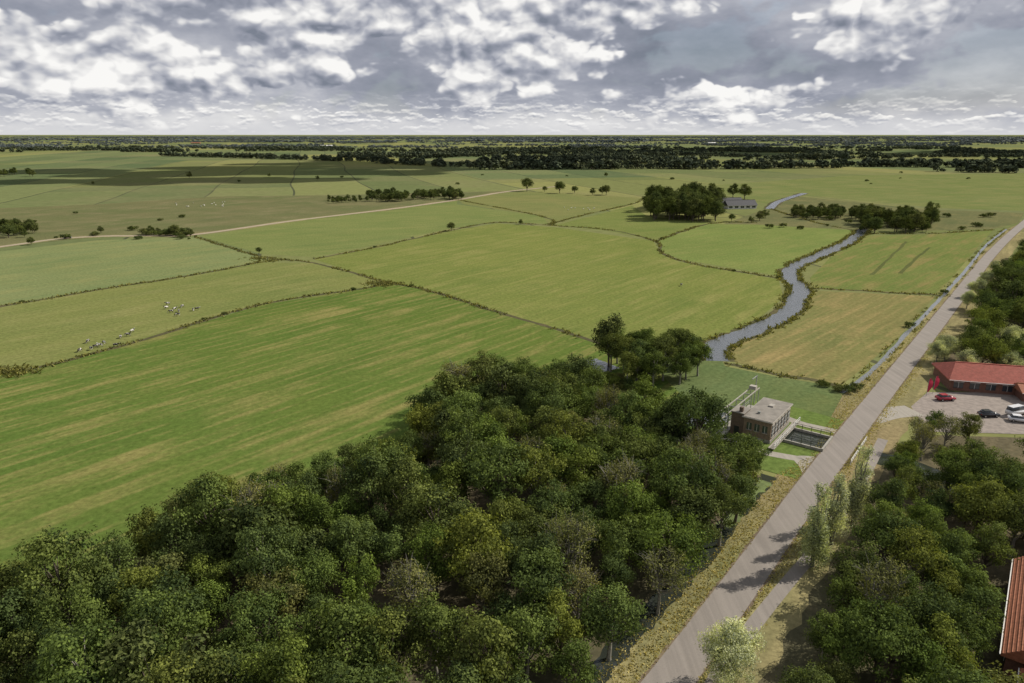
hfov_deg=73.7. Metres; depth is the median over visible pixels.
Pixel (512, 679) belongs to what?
oak tree
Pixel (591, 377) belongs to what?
ash tree
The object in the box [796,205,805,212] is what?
dark oak tree
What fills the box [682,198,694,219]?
dark oak tree
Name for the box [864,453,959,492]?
outlet canal
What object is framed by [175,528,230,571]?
oak tree
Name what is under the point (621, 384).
shrub
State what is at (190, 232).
dark oak tree
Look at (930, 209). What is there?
dark oak tree
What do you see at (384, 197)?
dark oak tree
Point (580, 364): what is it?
oak tree
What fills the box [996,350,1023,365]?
willow tree
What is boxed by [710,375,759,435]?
trash rake gantry
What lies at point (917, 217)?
dark oak tree
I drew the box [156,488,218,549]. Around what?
ash tree
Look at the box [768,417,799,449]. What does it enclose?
footbridge
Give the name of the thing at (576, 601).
sparse birch tree
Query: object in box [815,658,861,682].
alder tree
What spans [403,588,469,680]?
ash tree
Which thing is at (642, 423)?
ash tree
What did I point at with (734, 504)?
ash tree
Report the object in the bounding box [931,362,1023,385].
roof
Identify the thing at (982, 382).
gutter
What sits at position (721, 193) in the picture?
dark oak tree
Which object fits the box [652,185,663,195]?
dark oak tree
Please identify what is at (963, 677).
oak tree
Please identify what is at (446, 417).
dark oak tree
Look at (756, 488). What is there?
shrub
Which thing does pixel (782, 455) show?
access path
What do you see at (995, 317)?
oak tree
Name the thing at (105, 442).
pasture striped
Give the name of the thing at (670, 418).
dark oak tree
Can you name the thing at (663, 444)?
alder tree
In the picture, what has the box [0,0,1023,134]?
sky
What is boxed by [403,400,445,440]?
oak tree
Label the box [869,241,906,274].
ditch shallow
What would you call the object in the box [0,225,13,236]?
dark oak tree
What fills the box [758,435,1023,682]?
woodland floor
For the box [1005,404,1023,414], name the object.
parked van
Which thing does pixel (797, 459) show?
access path
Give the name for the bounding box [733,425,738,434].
door
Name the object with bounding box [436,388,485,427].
ash tree
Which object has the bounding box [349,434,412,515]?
oak tree
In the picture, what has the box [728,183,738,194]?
dark oak tree
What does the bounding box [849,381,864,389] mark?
hawthorn shrub
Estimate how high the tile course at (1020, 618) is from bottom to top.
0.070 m
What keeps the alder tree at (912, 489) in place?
on the woodland floor at (799, 650)
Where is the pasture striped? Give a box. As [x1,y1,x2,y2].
[0,284,708,590]
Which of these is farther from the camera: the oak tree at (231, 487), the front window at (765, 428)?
the front window at (765, 428)
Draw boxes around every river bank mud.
[704,229,869,361]
[764,193,808,208]
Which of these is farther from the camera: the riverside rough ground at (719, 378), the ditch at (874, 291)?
the ditch at (874, 291)
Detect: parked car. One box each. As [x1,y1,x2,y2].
[935,393,955,401]
[977,409,1000,417]
[1007,413,1023,421]
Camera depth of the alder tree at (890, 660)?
77.45 m
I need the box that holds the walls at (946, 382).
[933,367,1015,394]
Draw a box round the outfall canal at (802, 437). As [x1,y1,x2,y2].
[782,422,832,451]
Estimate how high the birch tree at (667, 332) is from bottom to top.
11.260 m
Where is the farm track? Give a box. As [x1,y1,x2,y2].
[0,186,554,246]
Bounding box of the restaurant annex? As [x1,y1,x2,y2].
[1013,382,1023,401]
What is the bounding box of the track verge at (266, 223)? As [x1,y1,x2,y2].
[0,186,553,247]
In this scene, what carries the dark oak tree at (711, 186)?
on the ground at (62, 177)
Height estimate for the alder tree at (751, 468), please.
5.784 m
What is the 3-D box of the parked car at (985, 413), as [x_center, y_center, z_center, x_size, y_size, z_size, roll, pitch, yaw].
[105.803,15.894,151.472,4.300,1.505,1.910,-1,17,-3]
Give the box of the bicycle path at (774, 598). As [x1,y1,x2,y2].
[704,438,887,682]
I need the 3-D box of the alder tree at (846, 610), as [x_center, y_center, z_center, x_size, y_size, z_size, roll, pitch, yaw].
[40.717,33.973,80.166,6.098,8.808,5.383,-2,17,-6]
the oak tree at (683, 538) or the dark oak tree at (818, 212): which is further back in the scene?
the dark oak tree at (818, 212)
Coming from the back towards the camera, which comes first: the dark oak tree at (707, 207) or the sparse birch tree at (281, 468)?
the dark oak tree at (707, 207)
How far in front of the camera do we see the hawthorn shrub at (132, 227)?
445.69 m
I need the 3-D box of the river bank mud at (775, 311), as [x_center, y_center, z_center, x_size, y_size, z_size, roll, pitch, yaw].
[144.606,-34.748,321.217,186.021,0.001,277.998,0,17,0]
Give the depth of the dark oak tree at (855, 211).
500.55 m
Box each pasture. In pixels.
[0,237,257,304]
[0,262,377,370]
[200,201,546,256]
[314,223,781,340]
[459,191,641,222]
[558,206,706,238]
[659,224,850,274]
[704,173,1023,210]
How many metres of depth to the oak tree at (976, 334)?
180.45 m
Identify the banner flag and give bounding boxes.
[926,378,932,394]
[932,376,939,393]
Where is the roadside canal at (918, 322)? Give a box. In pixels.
[840,229,1006,392]
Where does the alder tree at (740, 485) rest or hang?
on the road verge at (638, 661)
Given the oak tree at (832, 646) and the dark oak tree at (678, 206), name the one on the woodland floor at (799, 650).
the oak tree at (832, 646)
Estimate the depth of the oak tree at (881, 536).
93.99 m
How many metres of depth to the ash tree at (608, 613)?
78.58 m
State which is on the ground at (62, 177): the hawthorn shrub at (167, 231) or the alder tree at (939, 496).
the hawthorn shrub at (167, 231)
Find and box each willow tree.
[694,615,768,682]
[926,339,953,362]
[934,333,961,360]
[954,349,982,362]
[960,290,977,308]
[965,278,988,295]
[976,270,994,283]
[987,261,1002,269]
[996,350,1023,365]
[999,324,1023,341]
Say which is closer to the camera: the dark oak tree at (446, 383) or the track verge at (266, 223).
the dark oak tree at (446, 383)
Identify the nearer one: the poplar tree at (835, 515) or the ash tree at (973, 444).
the poplar tree at (835, 515)
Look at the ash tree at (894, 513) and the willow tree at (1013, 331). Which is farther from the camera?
the willow tree at (1013, 331)
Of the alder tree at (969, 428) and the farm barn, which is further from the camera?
the farm barn
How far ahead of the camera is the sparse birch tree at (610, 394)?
139.64 m
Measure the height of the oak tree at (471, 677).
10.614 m
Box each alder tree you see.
[0,585,56,675]
[125,503,173,562]
[142,512,200,573]
[201,627,245,667]
[276,459,317,491]
[286,674,314,682]
[318,514,387,575]
[349,457,361,498]
[367,504,398,539]
[392,566,435,603]
[398,459,432,495]
[423,374,457,401]
[423,463,441,485]
[431,604,521,682]
[449,505,494,561]
[472,416,492,440]
[474,589,525,650]
[477,396,508,437]
[482,496,524,531]
[503,494,533,528]
[503,527,567,614]
[505,437,523,464]
[509,410,530,441]
[513,396,535,426]
[533,587,588,654]
[545,634,602,682]
[557,394,591,424]
[602,387,626,407]
[609,389,645,429]
[617,457,648,492]
[642,433,687,467]
[659,433,682,447]
[711,452,745,489]
[722,473,759,523]
[738,459,755,472]
[746,439,770,472]
[781,666,832,682]
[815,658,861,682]
[822,570,871,613]
[831,596,877,647]
[864,476,909,511]
[873,603,934,675]
[881,453,911,476]
[889,464,921,511]
[892,438,924,457]
[892,450,918,476]
[892,639,954,682]
[910,593,954,636]
[912,611,982,672]
[915,510,960,555]
[916,547,973,594]
[920,486,959,521]
[924,409,946,441]
[930,441,974,475]
[944,563,1006,609]
[950,411,983,443]
[950,491,985,529]
[956,456,982,474]
[958,317,998,339]
[964,521,1019,570]
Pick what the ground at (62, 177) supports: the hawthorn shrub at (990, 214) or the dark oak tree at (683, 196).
the dark oak tree at (683, 196)
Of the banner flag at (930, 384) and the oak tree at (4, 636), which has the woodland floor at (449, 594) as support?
the oak tree at (4, 636)
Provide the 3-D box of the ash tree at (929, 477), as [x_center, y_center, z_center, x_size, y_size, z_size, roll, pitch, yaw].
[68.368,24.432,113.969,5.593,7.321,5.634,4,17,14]
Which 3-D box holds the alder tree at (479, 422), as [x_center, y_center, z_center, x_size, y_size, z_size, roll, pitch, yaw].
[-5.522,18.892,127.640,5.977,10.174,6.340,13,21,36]
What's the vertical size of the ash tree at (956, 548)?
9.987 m
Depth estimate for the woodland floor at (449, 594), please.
93.80 m
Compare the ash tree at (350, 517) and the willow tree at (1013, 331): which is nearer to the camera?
the ash tree at (350, 517)
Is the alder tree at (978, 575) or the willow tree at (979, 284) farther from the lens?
the willow tree at (979, 284)
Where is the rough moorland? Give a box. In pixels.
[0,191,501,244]
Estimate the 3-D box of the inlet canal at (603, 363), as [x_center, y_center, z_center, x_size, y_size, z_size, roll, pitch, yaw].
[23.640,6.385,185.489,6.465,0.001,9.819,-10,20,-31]
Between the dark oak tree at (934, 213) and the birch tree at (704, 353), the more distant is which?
the dark oak tree at (934, 213)
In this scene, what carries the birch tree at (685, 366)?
on the riverside rough ground at (719, 378)
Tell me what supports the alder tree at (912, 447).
on the woodland floor at (799, 650)
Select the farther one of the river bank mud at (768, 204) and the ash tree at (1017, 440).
the river bank mud at (768, 204)
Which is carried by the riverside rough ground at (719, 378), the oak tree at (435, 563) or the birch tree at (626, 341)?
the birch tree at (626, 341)
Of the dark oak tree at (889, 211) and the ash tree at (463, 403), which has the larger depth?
the dark oak tree at (889, 211)
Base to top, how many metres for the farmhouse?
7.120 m
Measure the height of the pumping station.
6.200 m
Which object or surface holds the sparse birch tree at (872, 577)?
on the woodland floor at (799, 650)
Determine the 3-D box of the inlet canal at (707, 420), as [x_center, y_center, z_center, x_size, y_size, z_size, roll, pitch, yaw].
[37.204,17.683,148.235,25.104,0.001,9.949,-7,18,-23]
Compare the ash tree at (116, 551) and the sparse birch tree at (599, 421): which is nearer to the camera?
the ash tree at (116, 551)
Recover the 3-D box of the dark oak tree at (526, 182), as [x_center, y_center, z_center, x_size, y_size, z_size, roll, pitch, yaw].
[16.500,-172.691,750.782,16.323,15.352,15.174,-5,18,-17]
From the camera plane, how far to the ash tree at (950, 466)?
113.38 m
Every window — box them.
[746,422,751,429]
[754,424,759,431]
[762,426,767,433]
[953,382,963,387]
[969,383,979,388]
[985,384,995,390]
[1002,385,1012,391]
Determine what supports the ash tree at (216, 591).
on the woodland floor at (449, 594)
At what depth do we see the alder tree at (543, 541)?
85.95 m
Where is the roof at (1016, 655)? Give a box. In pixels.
[1000,556,1023,663]
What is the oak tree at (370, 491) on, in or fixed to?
on the woodland floor at (449, 594)
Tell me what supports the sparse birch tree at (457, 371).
on the woodland floor at (449, 594)
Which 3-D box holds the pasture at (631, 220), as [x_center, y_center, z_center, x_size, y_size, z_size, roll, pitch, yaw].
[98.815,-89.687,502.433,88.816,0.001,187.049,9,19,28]
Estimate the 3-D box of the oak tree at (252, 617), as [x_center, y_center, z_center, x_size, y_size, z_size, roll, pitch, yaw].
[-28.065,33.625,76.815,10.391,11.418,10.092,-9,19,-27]
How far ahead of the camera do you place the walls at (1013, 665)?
78.07 m
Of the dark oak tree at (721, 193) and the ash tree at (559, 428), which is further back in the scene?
the dark oak tree at (721, 193)
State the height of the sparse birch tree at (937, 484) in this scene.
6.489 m
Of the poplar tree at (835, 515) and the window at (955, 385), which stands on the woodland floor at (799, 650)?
the poplar tree at (835, 515)
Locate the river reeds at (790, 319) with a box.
[702,228,872,360]
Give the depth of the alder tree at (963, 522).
106.23 m
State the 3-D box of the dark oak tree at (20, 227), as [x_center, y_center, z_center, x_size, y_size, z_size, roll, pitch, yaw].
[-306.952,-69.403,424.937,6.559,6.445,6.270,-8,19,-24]
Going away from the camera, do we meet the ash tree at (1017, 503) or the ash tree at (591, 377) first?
the ash tree at (1017, 503)
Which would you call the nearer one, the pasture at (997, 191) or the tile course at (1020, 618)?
the tile course at (1020, 618)
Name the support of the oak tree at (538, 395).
on the woodland floor at (449, 594)
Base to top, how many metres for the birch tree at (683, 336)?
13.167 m
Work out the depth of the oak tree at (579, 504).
103.64 m
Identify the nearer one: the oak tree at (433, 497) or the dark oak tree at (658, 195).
the oak tree at (433, 497)
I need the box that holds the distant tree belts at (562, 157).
[0,145,1023,172]
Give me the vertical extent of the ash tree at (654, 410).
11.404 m
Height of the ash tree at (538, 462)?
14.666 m
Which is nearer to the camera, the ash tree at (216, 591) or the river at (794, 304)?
the ash tree at (216, 591)
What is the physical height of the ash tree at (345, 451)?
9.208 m
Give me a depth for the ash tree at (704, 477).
101.84 m
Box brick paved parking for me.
[911,392,1023,433]
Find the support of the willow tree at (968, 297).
on the road verge at (784, 619)
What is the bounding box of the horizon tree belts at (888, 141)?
[0,136,1023,147]
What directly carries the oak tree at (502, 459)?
on the woodland floor at (449, 594)
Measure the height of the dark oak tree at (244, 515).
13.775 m
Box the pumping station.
[715,397,792,443]
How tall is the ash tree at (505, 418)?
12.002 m
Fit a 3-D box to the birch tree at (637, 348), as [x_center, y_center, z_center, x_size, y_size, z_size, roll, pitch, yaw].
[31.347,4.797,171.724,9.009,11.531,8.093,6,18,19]
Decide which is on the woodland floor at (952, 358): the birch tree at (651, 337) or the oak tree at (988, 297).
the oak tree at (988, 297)
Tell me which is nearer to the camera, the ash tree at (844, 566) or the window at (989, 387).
the ash tree at (844, 566)
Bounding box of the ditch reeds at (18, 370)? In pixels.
[0,199,992,385]
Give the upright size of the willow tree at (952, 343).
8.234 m
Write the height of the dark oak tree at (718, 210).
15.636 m
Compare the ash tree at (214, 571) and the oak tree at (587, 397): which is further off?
the oak tree at (587, 397)
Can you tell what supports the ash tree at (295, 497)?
on the woodland floor at (449, 594)
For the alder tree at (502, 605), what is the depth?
79.75 m
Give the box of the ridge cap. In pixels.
[955,361,1023,366]
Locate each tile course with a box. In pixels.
[953,369,1023,374]
[1002,558,1015,652]
[1007,557,1018,652]
[1012,556,1022,651]
[1017,584,1023,650]
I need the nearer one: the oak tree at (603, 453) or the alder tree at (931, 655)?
the alder tree at (931, 655)
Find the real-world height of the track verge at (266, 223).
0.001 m
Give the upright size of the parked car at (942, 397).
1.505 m
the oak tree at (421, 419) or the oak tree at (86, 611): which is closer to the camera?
the oak tree at (86, 611)
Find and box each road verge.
[606,225,1015,682]
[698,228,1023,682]
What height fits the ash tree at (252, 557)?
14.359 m
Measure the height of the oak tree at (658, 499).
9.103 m
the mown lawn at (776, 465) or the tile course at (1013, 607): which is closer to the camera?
the tile course at (1013, 607)
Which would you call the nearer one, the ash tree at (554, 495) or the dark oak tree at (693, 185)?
the ash tree at (554, 495)
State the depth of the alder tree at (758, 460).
121.41 m
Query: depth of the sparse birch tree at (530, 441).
117.96 m
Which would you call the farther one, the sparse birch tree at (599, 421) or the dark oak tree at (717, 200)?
the dark oak tree at (717, 200)
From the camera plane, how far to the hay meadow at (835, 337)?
211.80 m
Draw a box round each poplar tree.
[795,482,833,574]
[821,471,852,544]
[843,443,875,526]
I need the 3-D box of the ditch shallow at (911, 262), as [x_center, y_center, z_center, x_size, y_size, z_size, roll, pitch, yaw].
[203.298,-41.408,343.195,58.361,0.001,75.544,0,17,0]
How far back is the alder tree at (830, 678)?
71.14 m
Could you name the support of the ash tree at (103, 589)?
on the woodland floor at (449, 594)
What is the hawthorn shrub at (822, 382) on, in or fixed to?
on the riverside rough ground at (719, 378)
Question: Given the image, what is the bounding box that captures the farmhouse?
[722,199,756,208]
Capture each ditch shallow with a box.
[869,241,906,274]
[898,247,930,273]
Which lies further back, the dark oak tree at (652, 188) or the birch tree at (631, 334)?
the dark oak tree at (652, 188)
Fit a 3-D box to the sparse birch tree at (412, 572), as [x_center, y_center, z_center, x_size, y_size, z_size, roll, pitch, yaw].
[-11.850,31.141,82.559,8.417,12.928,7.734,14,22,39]
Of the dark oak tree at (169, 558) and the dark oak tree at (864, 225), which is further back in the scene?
the dark oak tree at (864, 225)
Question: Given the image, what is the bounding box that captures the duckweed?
[716,479,771,526]
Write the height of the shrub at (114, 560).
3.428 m
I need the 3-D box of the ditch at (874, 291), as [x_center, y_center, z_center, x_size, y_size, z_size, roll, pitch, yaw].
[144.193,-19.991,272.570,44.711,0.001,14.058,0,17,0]
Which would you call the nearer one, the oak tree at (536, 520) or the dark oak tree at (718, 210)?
the oak tree at (536, 520)
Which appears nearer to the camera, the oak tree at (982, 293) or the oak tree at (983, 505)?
the oak tree at (983, 505)
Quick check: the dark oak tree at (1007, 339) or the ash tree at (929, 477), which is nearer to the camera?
the ash tree at (929, 477)
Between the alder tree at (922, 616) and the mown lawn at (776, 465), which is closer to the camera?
the alder tree at (922, 616)
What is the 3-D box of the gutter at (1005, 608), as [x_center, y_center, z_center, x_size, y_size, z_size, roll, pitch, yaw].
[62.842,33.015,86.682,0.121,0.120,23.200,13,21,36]
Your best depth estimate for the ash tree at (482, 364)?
154.28 m
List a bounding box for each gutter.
[951,380,1013,384]
[999,559,1012,653]
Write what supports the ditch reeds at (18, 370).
on the ground at (62, 177)
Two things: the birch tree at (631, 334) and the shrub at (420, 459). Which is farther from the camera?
the birch tree at (631, 334)
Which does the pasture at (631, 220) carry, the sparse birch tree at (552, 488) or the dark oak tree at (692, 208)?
the dark oak tree at (692, 208)
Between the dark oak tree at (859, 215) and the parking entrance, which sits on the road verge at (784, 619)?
the parking entrance
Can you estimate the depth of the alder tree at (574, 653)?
73.08 m
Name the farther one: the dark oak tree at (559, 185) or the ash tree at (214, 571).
the dark oak tree at (559, 185)
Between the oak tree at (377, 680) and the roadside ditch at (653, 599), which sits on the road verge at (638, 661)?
the roadside ditch at (653, 599)
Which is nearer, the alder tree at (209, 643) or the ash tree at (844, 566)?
the alder tree at (209, 643)
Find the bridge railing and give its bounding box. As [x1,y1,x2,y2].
[850,436,866,464]
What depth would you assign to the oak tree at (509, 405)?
141.08 m
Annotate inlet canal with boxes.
[587,358,618,371]
[640,412,726,429]
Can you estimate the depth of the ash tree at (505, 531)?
92.45 m
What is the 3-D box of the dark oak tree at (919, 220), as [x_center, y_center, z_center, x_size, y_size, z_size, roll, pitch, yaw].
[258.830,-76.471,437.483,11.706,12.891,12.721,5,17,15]
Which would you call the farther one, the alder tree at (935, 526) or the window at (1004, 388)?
the window at (1004, 388)
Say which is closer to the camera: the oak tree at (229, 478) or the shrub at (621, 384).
the oak tree at (229, 478)
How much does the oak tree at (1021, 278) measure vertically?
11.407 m
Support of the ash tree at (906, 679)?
on the woodland floor at (799, 650)
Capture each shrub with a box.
[29,601,76,623]
[60,233,71,238]
[70,574,119,620]
[89,231,99,235]
[92,549,128,570]
[126,226,138,229]
[137,228,151,234]
[164,229,174,234]
[408,442,434,463]
[424,437,437,460]
[601,372,619,386]
[611,372,624,378]
[611,379,624,389]
[618,376,633,388]
[628,369,649,381]
[726,465,759,496]
[743,465,761,484]
[814,379,831,386]
[830,384,844,390]
[841,384,856,393]
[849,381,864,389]
[904,321,915,326]
[970,222,982,226]
[985,212,996,216]
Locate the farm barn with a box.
[721,197,741,204]
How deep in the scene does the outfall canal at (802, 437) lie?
140.11 m
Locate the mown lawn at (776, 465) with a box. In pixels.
[702,400,843,477]
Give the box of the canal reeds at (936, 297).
[837,229,1010,392]
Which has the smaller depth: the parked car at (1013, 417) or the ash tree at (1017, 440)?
the ash tree at (1017, 440)
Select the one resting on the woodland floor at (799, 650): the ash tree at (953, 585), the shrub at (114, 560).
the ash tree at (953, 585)
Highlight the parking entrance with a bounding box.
[877,406,923,422]
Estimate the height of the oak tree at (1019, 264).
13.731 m
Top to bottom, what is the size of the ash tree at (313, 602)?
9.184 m
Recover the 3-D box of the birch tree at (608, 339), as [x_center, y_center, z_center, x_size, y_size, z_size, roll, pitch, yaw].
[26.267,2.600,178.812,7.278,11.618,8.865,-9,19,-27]
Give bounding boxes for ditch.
[0,263,254,306]
[5,285,379,371]
[199,238,599,344]
[314,222,774,277]
[580,473,775,682]
[656,222,754,241]
[724,362,835,385]
[814,288,935,294]
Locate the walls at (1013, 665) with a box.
[1002,658,1023,680]
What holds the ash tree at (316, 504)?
on the woodland floor at (449, 594)
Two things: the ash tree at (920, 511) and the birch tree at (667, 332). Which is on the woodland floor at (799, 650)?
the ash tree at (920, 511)
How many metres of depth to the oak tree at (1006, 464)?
113.76 m
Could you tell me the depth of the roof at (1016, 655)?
82.36 m
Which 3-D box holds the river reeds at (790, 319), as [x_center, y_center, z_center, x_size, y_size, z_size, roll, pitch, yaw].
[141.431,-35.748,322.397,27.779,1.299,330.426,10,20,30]
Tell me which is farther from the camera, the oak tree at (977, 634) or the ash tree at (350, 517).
the ash tree at (350, 517)
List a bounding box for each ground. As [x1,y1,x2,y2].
[0,135,1023,476]
[641,340,844,416]
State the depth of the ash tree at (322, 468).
114.20 m
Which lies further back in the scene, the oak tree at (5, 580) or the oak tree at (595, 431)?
the oak tree at (595, 431)
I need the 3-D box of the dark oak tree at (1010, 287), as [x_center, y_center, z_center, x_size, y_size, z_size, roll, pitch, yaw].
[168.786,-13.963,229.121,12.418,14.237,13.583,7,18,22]
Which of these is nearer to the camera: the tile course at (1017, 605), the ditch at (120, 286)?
the tile course at (1017, 605)
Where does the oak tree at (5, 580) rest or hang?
on the woodland floor at (449, 594)
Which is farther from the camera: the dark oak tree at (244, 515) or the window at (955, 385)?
the window at (955, 385)
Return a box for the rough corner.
[725,197,1023,229]
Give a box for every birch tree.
[90,614,130,641]
[221,476,277,534]
[237,476,291,506]
[262,461,290,483]
[321,462,359,513]
[376,552,441,626]
[415,429,443,465]
[441,359,472,381]
[514,432,547,482]
[538,503,601,594]
[539,480,567,510]
[555,556,602,619]
[587,410,622,433]
[593,380,622,429]
[594,448,646,527]
[598,331,622,371]
[606,333,636,369]
[608,326,626,363]
[618,351,639,382]
[619,338,656,380]
[625,330,644,351]
[632,327,655,349]
[634,544,696,614]
[640,332,667,375]
[640,346,672,385]
[648,334,678,380]
[655,328,682,366]
[665,328,692,374]
[667,352,693,384]
[673,342,702,379]
[675,438,709,461]
[680,427,713,455]
[687,443,736,520]
[689,333,705,366]
[689,339,714,375]
[850,553,913,608]
[906,415,932,440]
[908,421,939,460]
[920,480,947,504]
[933,414,965,447]
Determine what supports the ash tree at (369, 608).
on the woodland floor at (449, 594)
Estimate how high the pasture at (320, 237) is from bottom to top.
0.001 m
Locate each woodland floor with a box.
[0,400,760,682]
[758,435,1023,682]
[944,282,1023,363]
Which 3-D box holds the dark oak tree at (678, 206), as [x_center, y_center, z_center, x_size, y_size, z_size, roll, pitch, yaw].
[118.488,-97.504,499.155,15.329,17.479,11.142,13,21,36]
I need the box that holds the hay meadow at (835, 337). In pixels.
[731,291,934,383]
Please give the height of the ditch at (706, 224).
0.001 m
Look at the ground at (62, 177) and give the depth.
1018.60 m
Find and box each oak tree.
[0,218,8,225]
[0,224,15,237]
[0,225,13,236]
[0,557,73,620]
[0,611,16,663]
[0,627,65,682]
[6,524,121,626]
[10,167,16,174]
[14,225,23,232]
[18,581,115,659]
[20,229,27,236]
[22,617,104,682]
[23,219,34,223]
[24,222,38,230]
[26,237,34,244]
[82,615,211,682]
[91,586,214,682]
[116,564,210,639]
[121,551,200,605]
[138,642,238,682]
[167,224,178,232]
[170,470,243,565]
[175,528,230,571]
[181,471,251,525]
[185,229,194,236]
[187,470,238,528]
[188,639,271,682]
[210,497,306,578]
[212,580,313,667]
[227,563,308,635]
[233,467,296,494]
[255,523,309,582]
[269,625,343,680]
[280,589,406,682]
[281,469,322,519]
[284,542,344,609]
[287,525,339,594]
[304,643,398,682]
[313,658,412,682]
[315,492,374,533]
[332,447,403,525]
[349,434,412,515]
[349,600,435,681]
[355,436,417,470]
[367,455,440,539]
[372,192,379,200]
[382,193,390,199]
[385,481,478,547]
[388,192,395,199]
[394,192,402,201]
[402,515,460,597]
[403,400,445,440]
[404,385,449,423]
[413,190,421,196]
[416,656,503,682]
[417,498,450,521]
[425,371,471,405]
[427,408,470,463]
[429,191,437,197]
[429,507,519,604]
[434,430,492,500]
[444,189,451,195]
[447,222,454,230]
[452,191,459,199]
[461,439,536,502]
[475,362,529,406]
[482,666,534,682]
[483,394,518,415]
[507,356,539,376]
[509,502,570,546]
[512,367,557,425]
[519,405,574,456]
[520,178,533,187]
[520,431,587,483]
[523,378,575,426]
[530,368,586,406]
[546,409,583,435]
[553,353,604,380]
[553,444,614,501]
[554,181,565,192]
[559,476,618,536]
[567,381,602,425]
[571,186,578,192]
[573,428,632,478]
[574,423,623,460]
[583,407,620,430]
[586,509,654,577]
[591,312,624,366]
[599,422,662,468]
[602,185,610,192]
[625,489,673,532]
[629,505,714,588]
[634,504,696,563]
[642,188,654,200]
[642,442,709,504]
[645,185,658,198]
[645,194,653,217]
[647,195,663,219]
[649,191,664,218]
[650,411,693,447]
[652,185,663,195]
[658,395,690,436]
[661,196,677,219]
[661,384,731,447]
[664,186,673,194]
[665,190,678,215]
[666,196,682,219]
[674,191,688,218]
[678,196,691,219]
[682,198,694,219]
[684,197,701,220]
[687,181,696,189]
[692,200,705,220]
[695,196,715,220]
[696,195,707,218]
[699,186,708,192]
[701,190,715,215]
[702,431,767,474]
[707,183,716,190]
[707,201,726,220]
[711,188,721,199]
[712,197,723,208]
[719,189,725,200]
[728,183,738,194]
[729,214,735,220]
[738,184,751,198]
[755,210,765,220]
[789,205,799,216]
[793,209,801,217]
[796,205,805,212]
[809,207,818,215]
[814,208,822,219]
[817,202,826,209]
[818,621,868,678]
[824,209,831,216]
[830,208,841,219]
[839,593,939,682]
[846,507,924,580]
[852,208,858,219]
[854,207,867,224]
[860,208,878,219]
[860,214,872,223]
[860,218,871,229]
[867,216,883,232]
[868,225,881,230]
[870,207,883,217]
[879,207,896,227]
[887,216,900,231]
[889,215,904,231]
[890,577,987,672]
[898,216,915,232]
[899,209,910,217]
[901,652,994,682]
[908,212,925,226]
[909,213,926,231]
[924,201,940,211]
[924,207,939,219]
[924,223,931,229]
[926,209,940,224]
[946,605,1003,661]
[947,475,1023,537]
[955,329,990,360]
[962,333,1010,363]
[964,302,1008,334]
[967,452,1023,512]
[971,292,998,308]
[974,285,1002,307]
[976,275,1008,298]
[977,298,1015,335]
[979,660,1023,682]
[980,332,1015,363]
[984,453,1023,490]
[989,259,1011,279]
[991,262,1023,282]
[993,279,1023,303]
[1006,250,1023,262]
[1007,259,1023,267]
[1007,297,1023,332]
[1007,332,1023,359]
[1013,276,1023,287]
[1016,238,1023,246]
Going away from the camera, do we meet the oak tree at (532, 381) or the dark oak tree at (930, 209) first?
the oak tree at (532, 381)
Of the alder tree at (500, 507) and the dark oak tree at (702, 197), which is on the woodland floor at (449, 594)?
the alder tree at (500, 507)
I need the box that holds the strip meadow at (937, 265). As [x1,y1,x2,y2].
[810,230,992,293]
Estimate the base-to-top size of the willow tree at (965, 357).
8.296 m
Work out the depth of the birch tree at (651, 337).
174.54 m
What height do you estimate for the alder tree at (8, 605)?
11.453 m
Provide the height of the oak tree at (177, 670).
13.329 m
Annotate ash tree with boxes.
[22,610,146,682]
[70,528,141,592]
[86,566,142,626]
[102,563,173,621]
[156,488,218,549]
[177,551,232,609]
[180,577,237,637]
[221,519,302,590]
[229,624,323,682]
[253,480,312,535]
[288,592,340,643]
[292,492,337,542]
[309,450,345,500]
[326,513,374,554]
[335,441,366,468]
[337,551,381,602]
[342,595,406,645]
[364,524,414,581]
[396,428,426,458]
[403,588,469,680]
[431,458,471,505]
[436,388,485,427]
[439,404,494,454]
[439,502,473,525]
[458,548,512,614]
[459,412,515,486]
[460,349,499,385]
[469,382,488,411]
[486,353,514,378]
[486,519,532,583]
[488,404,530,445]
[494,598,561,680]
[505,545,581,618]
[510,441,567,497]
[517,477,573,521]
[537,358,565,376]
[538,408,593,481]
[561,507,602,569]
[575,581,649,660]
[577,365,608,417]
[593,545,636,604]
[601,479,659,549]
[619,424,658,463]
[621,411,665,438]
[628,371,667,415]
[633,395,667,431]
[644,470,671,506]
[660,451,722,519]
[669,484,724,557]
[706,479,754,545]
[776,659,834,682]
[803,609,849,662]
[829,537,886,606]
[858,499,906,548]
[876,508,924,569]
[882,567,920,610]
[884,524,958,582]
[901,673,919,682]
[904,496,946,545]
[907,466,940,504]
[919,525,983,570]
[927,565,969,606]
[930,447,975,501]
[945,661,997,682]
[946,528,974,553]
[950,582,1009,650]
[954,471,985,496]
[961,436,1004,459]
[966,446,991,462]
[986,489,1023,556]
[1013,435,1023,455]
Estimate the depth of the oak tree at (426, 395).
135.84 m
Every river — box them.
[705,229,868,360]
[766,193,807,208]
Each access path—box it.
[721,437,810,462]
[789,417,836,432]
[794,456,813,471]
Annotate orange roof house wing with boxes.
[1018,668,1023,681]

